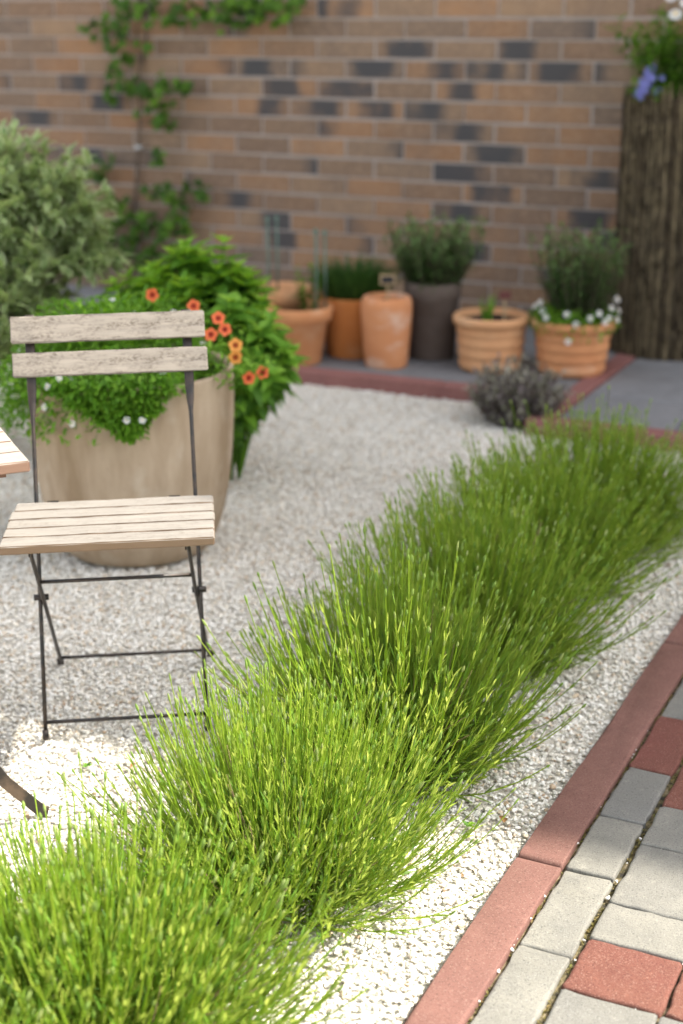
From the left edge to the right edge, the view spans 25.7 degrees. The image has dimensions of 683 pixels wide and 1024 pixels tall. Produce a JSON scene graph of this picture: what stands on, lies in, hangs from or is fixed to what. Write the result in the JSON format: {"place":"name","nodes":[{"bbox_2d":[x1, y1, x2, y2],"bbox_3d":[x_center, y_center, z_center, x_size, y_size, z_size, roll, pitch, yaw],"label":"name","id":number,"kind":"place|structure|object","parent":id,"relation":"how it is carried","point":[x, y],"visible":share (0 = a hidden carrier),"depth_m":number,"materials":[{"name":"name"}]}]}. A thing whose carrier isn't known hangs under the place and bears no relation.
{"place":"outdoors","nodes":[
{"label":"outdoors","id":0,"kind":"place"},
{"bbox_2d":[55,285,682,431],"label":"patio","id":1,"kind":"structure","parent":0,"point":[639,384],"depth_m":5.66,"materials":[{"name":"grey concrete"}]},
{"bbox_2d":[259,281,312,310],"bbox_3d":[-0.235,-0.784,6.080,0.242,0.272,0.242,-1,18,-2],"label":"terracotta pot","id":2,"kind":"object","parent":1,"relation":"on","point":[285,299],"visible":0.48,"depth_m":5.96,"materials":[{"name":"ceramic"}]},
{"bbox_2d":[265,217,269,286],"bbox_3d":[-0.295,-0.996,5.990,0.016,0.372,0.016,7,20,21],"label":"plant stake","id":3,"kind":"object","parent":2,"relation":"on","point":[267,227],"visible":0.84,"depth_m":5.96,"materials":[{"name":"green"}]},
{"bbox_2d":[274,215,278,290],"bbox_3d":[-0.260,-1.009,6.028,0.016,0.372,0.016,7,20,21],"label":"plant stake","id":4,"kind":"object","parent":2,"relation":"on","point":[276,218],"visible":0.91,"depth_m":6.01,"materials":[{"name":"green"}]},
{"bbox_2d":[266,299,332,365],"bbox_3d":[-0.171,-0.706,5.913,0.276,0.229,0.276,-3,19,-9],"label":"terracotta pot","id":5,"kind":"object","parent":1,"relation":"on","point":[308,327],"visible":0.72,"depth_m":5.81,"materials":[{"name":"ceramic"}]},
{"bbox_2d":[291,263,324,310],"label":"bean seedling","id":6,"kind":"object","parent":5,"relation":"on","point":[302,291],"visible":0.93,"depth_m":5.88,"materials":[{"name":"green plant"}]},
{"bbox_2d":[313,228,317,309],"bbox_3d":[-0.100,-0.924,5.805,0.016,0.352,0.016,7,20,21],"label":"plant stake","id":7,"kind":"object","parent":5,"relation":"on","point":[315,232],"visible":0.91,"depth_m":5.79,"materials":[{"name":"green"}]},
{"bbox_2d":[323,230,326,308],"bbox_3d":[-0.065,-0.932,5.845,0.016,0.342,0.016,-7,20,-21],"label":"plant stake","id":8,"kind":"object","parent":5,"relation":"on","point":[324,232],"visible":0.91,"depth_m":5.83,"materials":[{"name":"green"}]},
{"bbox_2d":[320,293,363,359],"bbox_3d":[0.048,-0.758,6.053,0.270,0.245,0.270,-10,21,-27],"label":"terracotta pot","id":9,"kind":"object","parent":1,"relation":"on","point":[343,338],"visible":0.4,"depth_m":5.95,"materials":[{"name":"ceramic"}]},
{"bbox_2d":[305,250,404,299],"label":"chive plant","id":10,"kind":"object","parent":9,"relation":"on","point":[359,282],"visible":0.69,"depth_m":5.92,"materials":[{"name":"green plant"}]},
{"bbox_2d":[361,292,411,369],"bbox_3d":[0.176,-0.708,5.848,0.201,0.278,0.201,-9,20,-26],"label":"terracotta pot","id":11,"kind":"object","parent":1,"relation":"on","point":[386,328],"visible":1,"depth_m":5.78,"materials":[{"name":"ceramic"}]},
{"bbox_2d":[380,274,394,299],"bbox_3d":[0.178,-0.858,5.779,0.060,0.122,0.011,0,18,0],"label":"plant marker","id":12,"kind":"object","parent":11,"relation":"on","point":[387,280],"visible":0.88,"depth_m":5.76,"materials":[{"name":"beige wood"}]},
{"bbox_2d":[404,280,461,360],"bbox_3d":[0.364,-0.775,5.995,0.230,0.309,0.230,10,21,28],"label":"clay pot","id":13,"kind":"object","parent":1,"relation":"on","point":[433,332],"visible":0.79,"depth_m":5.91,"materials":[{"name":"ceramic"}]},
{"bbox_2d":[381,210,490,292],"bbox_3d":[0.376,-1.030,5.904,0.447,0.297,0.424,0,18,0],"label":"rosemary bush","id":14,"kind":"object","parent":13,"relation":"on","point":[430,262],"visible":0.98,"depth_m":5.86,"materials":[{"name":"green plant"}]},
{"bbox_2d":[453,307,529,374],"bbox_3d":[0.578,-0.661,5.797,0.298,0.217,0.298,-10,21,-28],"label":"terracotta bowl","id":15,"kind":"object","parent":1,"relation":"on","point":[479,339],"visible":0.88,"depth_m":5.70,"materials":[{"name":"ceramic"}]},
{"bbox_2d":[473,291,498,320],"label":"seedling","id":16,"kind":"object","parent":15,"relation":"in","point":[487,312],"visible":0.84,"depth_m":5.71,"materials":[{"name":"green plant"}]},
{"bbox_2d":[499,291,510,320],"bbox_3d":[0.625,-0.779,5.728,0.045,0.135,0.008,0,18,0],"label":"plant marker","id":17,"kind":"object","parent":15,"relation":"on","point":[504,295],"visible":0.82,"depth_m":5.71,"materials":[{"name":"beige wood"}]},
{"bbox_2d":[531,311,615,378],"bbox_3d":[0.884,-0.639,5.734,0.322,0.214,0.322,-4,19,-13],"label":"terracotta bowl","id":18,"kind":"object","parent":1,"relation":"on","point":[577,358],"visible":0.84,"depth_m":5.62,"materials":[{"name":"ceramic"}]},
{"bbox_2d":[527,296,621,344],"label":"white flower plant","id":19,"kind":"object","parent":18,"relation":"on","point":[544,314],"visible":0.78,"depth_m":5.60,"materials":[{"name":"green plant"}]},
{"bbox_2d":[525,218,633,325],"bbox_3d":[0.908,-0.905,5.673,0.386,0.402,0.408,14,23,37],"label":"rosemary bush","id":20,"kind":"object","parent":18,"relation":"on","point":[580,288],"visible":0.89,"depth_m":5.62,"materials":[{"name":"green plant"}]},
{"bbox_2d":[609,83,682,361],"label":"brushwood planter","id":21,"kind":"object","parent":1,"relation":"on","point":[649,219],"visible":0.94,"depth_m":5.86,"materials":[{"name":"brown wood"}]},
{"bbox_2d":[601,0,682,97],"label":"daisy plant","id":22,"kind":"object","parent":21,"relation":"on","point":[664,50],"visible":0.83,"depth_m":5.75,"materials":[{"name":"green plant"}]},
{"bbox_2d":[627,64,682,104],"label":"blue flower plant","id":23,"kind":"object","parent":21,"relation":"on","point":[640,91],"visible":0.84,"depth_m":5.69,"materials":[{"name":"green plant"}]},
{"bbox_2d":[654,65,682,97],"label":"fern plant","id":24,"kind":"object","parent":21,"relation":"on","point":[675,91],"visible":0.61,"depth_m":5.70,"materials":[{"name":"green plant"}]},
{"bbox_2d":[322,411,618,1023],"bbox_3d":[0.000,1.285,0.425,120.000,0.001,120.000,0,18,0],"label":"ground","id":25,"kind":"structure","parent":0,"point":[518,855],"depth_m":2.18,"materials":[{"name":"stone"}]},
{"bbox_2d":[0,0,682,325],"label":"brick house","id":26,"kind":"structure","parent":25,"relation":"on","point":[348,126],"depth_m":6.74,"materials":[{"name":"brick"}]},
{"bbox_2d":[77,0,305,283],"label":"climbing vine","id":27,"kind":"object","parent":26,"relation":"attached to","point":[142,89],"visible":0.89,"depth_m":7.06,"materials":[{"name":"green plant"}]},
{"bbox_2d":[0,362,682,1023],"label":"gravel","id":28,"kind":"structure","parent":25,"relation":"on","point":[312,466],"depth_m":3.37,"materials":[{"name":"white gravel"}]},
{"bbox_2d":[0,427,48,817],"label":"garden table","id":29,"kind":"object","parent":28,"relation":"on","point":[13,459],"visible":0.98,"depth_m":2.35,"materials":[{"name":"brown wood"}]},
{"bbox_2d":[0,936,118,1023],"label":"lavender plant","id":30,"kind":"object","parent":28,"relation":"on","point":[39,1014],"visible":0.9,"depth_m":1.85,"materials":[{"name":"green plant"}]},
{"bbox_2d":[0,117,134,382],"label":"variegated shrub","id":31,"kind":"object","parent":28,"relation":"on","point":[57,206],"visible":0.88,"depth_m":4.49,"materials":[{"name":"green plant"}]},
{"bbox_2d":[82,761,92,766],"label":"weed seedling","id":32,"kind":"object","parent":28,"relation":"on","point":[86,764],"visible":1,"depth_m":2.81,"materials":[{"name":"green plant"}]},
{"bbox_2d":[0,309,214,740],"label":"folding chair","id":33,"kind":"object","parent":28,"relation":"on","point":[36,527],"visible":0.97,"depth_m":2.91,"materials":[{"name":"brown wood"}]},
{"bbox_2d":[26,344,233,567],"bbox_3d":[-0.544,-0.145,3.929,0.534,0.494,0.534,10,21,28],"label":"round planter","id":34,"kind":"object","parent":28,"relation":"on","point":[157,464],"visible":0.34,"depth_m":3.71,"materials":[{"name":"ceramic"}]},
{"bbox_2d":[0,284,221,447],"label":"trailing plant","id":35,"kind":"object","parent":34,"relation":"on","point":[126,415],"visible":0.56,"depth_m":3.61,"materials":[{"name":"green plant"}]},
{"bbox_2d":[132,288,278,390],"bbox_3d":[-0.384,-0.443,3.813,0.403,0.272,0.476,-15,23,-38],"label":"orange flower plant","id":36,"kind":"object","parent":34,"relation":"on","point":[235,349],"visible":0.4,"depth_m":3.73,"materials":[{"name":"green plant"}]},
{"bbox_2d":[0,751,379,1023],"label":"lavender plant","id":37,"kind":"object","parent":28,"relation":"on","point":[131,961],"visible":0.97,"depth_m":1.99,"materials":[{"name":"green plant"}]},
{"bbox_2d":[95,233,309,480],"bbox_3d":[-0.437,-0.477,4.563,0.788,0.735,0.499,9,20,26],"label":"leafy bush","id":38,"kind":"object","parent":28,"relation":"on","point":[235,289],"visible":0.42,"depth_m":4.40,"materials":[{"name":"green plant"}]},
{"bbox_2d":[55,635,518,961],"bbox_3d":[-0.094,0.416,2.365,0.772,0.454,0.699,0,18,0],"label":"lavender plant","id":39,"kind":"object","parent":28,"relation":"on","point":[327,825],"visible":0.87,"depth_m":2.33,"materials":[{"name":"green plant"}]},
{"bbox_2d":[8,529,672,975],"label":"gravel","id":40,"kind":"structure","parent":28,"relation":"on","point":[218,671],"depth_m":3.22,"materials":[{"name":"grey gravel"}]},
{"bbox_2d":[194,515,597,821],"bbox_3d":[0.086,0.259,2.788,0.749,0.497,0.740,11,21,31],"label":"lavender plant","id":41,"kind":"object","parent":28,"relation":"on","point":[453,707],"visible":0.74,"depth_m":2.74,"materials":[{"name":"green plant"}]},
{"bbox_2d":[461,820,475,826],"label":"weed seedling","id":42,"kind":"object","parent":28,"relation":"on","point":[469,823],"visible":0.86,"depth_m":2.60,"materials":[{"name":"green plant"}]},
{"bbox_2d":[289,449,666,690],"bbox_3d":[0.287,0.110,3.267,0.744,0.468,0.775,-14,23,-37],"label":"lavender plant","id":43,"kind":"object","parent":28,"relation":"on","point":[504,571],"visible":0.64,"depth_m":3.20,"materials":[{"name":"green plant"}]},
{"bbox_2d":[460,353,574,429],"bbox_3d":[0.608,-0.426,5.205,0.405,0.261,0.391,0,18,0],"label":"sage bush","id":44,"kind":"object","parent":28,"relation":"on","point":[492,401],"visible":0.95,"depth_m":5.15,"materials":[{"name":"leaf"},{"name":"bark"}]},
{"bbox_2d":[354,422,682,617],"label":"lavender plant","id":45,"kind":"object","parent":28,"relation":"on","point":[554,504],"visible":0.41,"depth_m":3.63,"materials":[{"name":"green plant"}]},
{"bbox_2d":[437,385,682,560],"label":"lavender plant","id":46,"kind":"object","parent":28,"relation":"on","point":[611,457],"visible":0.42,"depth_m":4.02,"materials":[{"name":"green plant"}]},
{"bbox_2d":[291,353,682,454],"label":"patio kerb","id":47,"kind":"structure","parent":25,"relation":"on","point":[413,386],"depth_m":5.59,"materials":[{"name":"concrete"}]},
{"bbox_2d":[404,615,682,1023],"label":"kerb","id":48,"kind":"structure","parent":25,"relation":"on","point":[463,979],"depth_m":2.50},
{"bbox_2d":[467,678,682,1023],"bbox_3d":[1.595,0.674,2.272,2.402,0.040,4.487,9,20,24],"label":"path","id":49,"kind":"structure","parent":0,"point":[628,967],"depth_m":2.32,"materials":[{"name":"grey concrete"}]},
{"bbox_2d":[469,675,682,1023],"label":"moss","id":50,"kind":"object","parent":49,"relation":"on","point":[539,909],"visible":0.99,"depth_m":2.39,"materials":[{"name":"green plant"}]},
{"bbox_2d":[478,730,682,1002],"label":"pebbles","id":51,"kind":"object","parent":49,"relation":"on","point":[606,898],"visible":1,"depth_m":2.39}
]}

